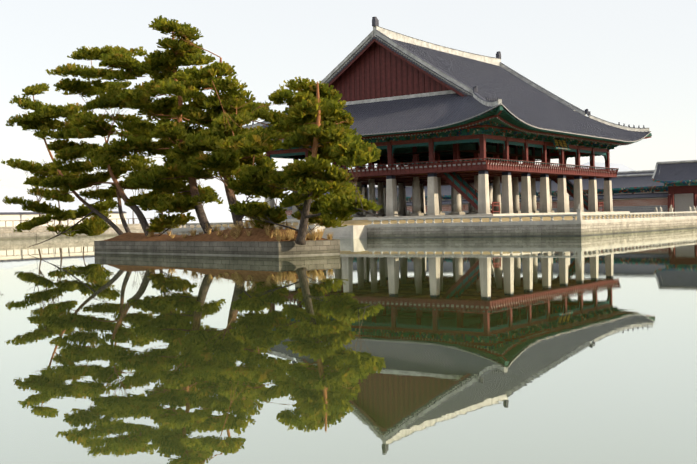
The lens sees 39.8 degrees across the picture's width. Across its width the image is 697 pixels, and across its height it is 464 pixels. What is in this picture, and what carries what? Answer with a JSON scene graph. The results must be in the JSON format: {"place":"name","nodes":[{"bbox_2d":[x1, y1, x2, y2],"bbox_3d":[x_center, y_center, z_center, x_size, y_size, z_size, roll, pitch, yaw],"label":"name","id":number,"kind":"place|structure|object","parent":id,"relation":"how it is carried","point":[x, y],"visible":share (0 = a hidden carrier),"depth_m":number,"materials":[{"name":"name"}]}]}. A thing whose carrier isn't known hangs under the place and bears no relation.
{"place":"outdoors","nodes":[
{"label":"outdoors","id":0,"kind":"place"},
{"bbox_2d":[0,229,143,238],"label":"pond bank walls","id":1,"kind":"structure","parent":0,"point":[34,235],"depth_m":169.88,"materials":[{"name":"beige stone"}]},
{"bbox_2d":[0,211,185,232],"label":"bank terraces","id":2,"kind":"object","parent":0,"point":[9,221],"visible":0.42,"depth_m":194.66,"materials":[{"name":"stone"}]},
{"bbox_2d":[102,228,335,240],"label":"island ground","id":3,"kind":"structure","parent":0,"point":[258,234],"depth_m":57.70,"materials":[{"name":"brown soil"}]},
{"bbox_2d":[22,31,376,246],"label":"pine trunks","id":4,"kind":"object","parent":3,"relation":"on","point":[306,215],"visible":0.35,"depth_m":60.71,"materials":[{"name":"brown plant"}]},
{"bbox_2d":[1,15,382,236],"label":"pine needles","id":5,"kind":"object","parent":4,"relation":"on","point":[347,146],"visible":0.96,"depth_m":60.22,"materials":[{"name":"green plant"}]},
{"bbox_2d":[94,239,339,256],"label":"isle walls","id":6,"kind":"structure","parent":3,"relation":"on","point":[275,248],"depth_m":56.06,"materials":[{"name":"grey stone"}]},
{"bbox_2d":[146,217,333,240],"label":"dry grass","id":7,"kind":"structure","parent":0,"point":[290,235],"depth_m":55.11,"materials":[{"name":"beige plant"}]},
{"bbox_2d":[0,162,635,223],"bbox_3d":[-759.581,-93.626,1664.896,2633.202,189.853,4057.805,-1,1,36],"label":"distant hills","id":8,"kind":"structure","parent":0,"point":[215,212],"depth_m":2753.44,"materials":[{"name":"white"}]},
{"bbox_2d":[0,228,696,463],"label":"pond water","id":9,"kind":"structure","parent":0,"point":[514,350],"depth_m":13.77,"materials":[{"name":"liquid"}]},
{"bbox_2d":[0,0,696,196],"label":"sky","id":10,"kind":"structure","parent":0,"point":[632,62],"materials":[{"name":"white"}]},
{"bbox_2d":[154,217,696,238],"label":"terrace walls","id":11,"kind":"structure","parent":0,"point":[563,228],"depth_m":93.36,"materials":[{"name":"grey stone"}]},
{"bbox_2d":[154,204,696,228],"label":"terrace balustrade","id":12,"kind":"object","parent":11,"relation":"on","point":[670,214],"visible":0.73,"depth_m":93.77,"materials":[{"name":"grey stone"}]},
{"bbox_2d":[186,211,664,228],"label":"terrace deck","id":13,"kind":"structure","parent":11,"relation":"on","point":[359,221],"depth_m":99.98,"materials":[{"name":"stone"}]},
{"bbox_2d":[265,170,613,218],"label":"stone pillars","id":14,"kind":"structure","parent":13,"relation":"on","point":[390,202],"depth_m":111.85,"materials":[{"name":"white stone"}]},
{"bbox_2d":[264,115,618,213],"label":"timber pavilion","id":15,"kind":"object","parent":14,"relation":"on","point":[458,179],"visible":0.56,"depth_m":106.67,"materials":[{"name":"red wood"}]},
{"bbox_2d":[326,36,574,117],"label":"gable wall","id":16,"kind":"structure","parent":15,"relation":"attached to","point":[374,70],"depth_m":108.04,"materials":[{"name":"red wood"}]},
{"bbox_2d":[256,35,649,140],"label":"pavilion roof tiles","id":17,"kind":"object","parent":15,"relation":"on","point":[524,101],"visible":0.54,"depth_m":107.83,"materials":[{"name":"grey tile"}]},
{"bbox_2d":[243,17,649,131],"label":"pavilion roof ridges","id":18,"kind":"object","parent":17,"relation":"on","point":[387,35],"visible":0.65,"depth_m":110.00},
{"bbox_2d":[282,103,651,145],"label":"roof eaves","id":19,"kind":"object","parent":15,"relation":"attached to","point":[500,115],"visible":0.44,"depth_m":97.77,"materials":[{"name":"wood"}]},
{"bbox_2d":[269,127,618,215],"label":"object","id":20,"kind":"object","parent":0,"point":[559,143],"visible":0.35,"depth_m":105.47,"materials":[{"name":"red wood"}]},
{"label":"ground","id":21,"kind":"structure","parent":0,"visible":0},
{"bbox_2d":[0,160,277,225],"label":"bare trees","id":22,"kind":"object","parent":21,"relation":"on","point":[98,188],"visible":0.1,"depth_m":200.36,"materials":[{"name":"brown plant"}]},
{"bbox_2d":[275,160,696,218],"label":"perimeter wall","id":23,"kind":"structure","parent":21,"relation":"on","point":[663,186],"depth_m":141.94,"materials":[{"name":"stone"}]}
]}

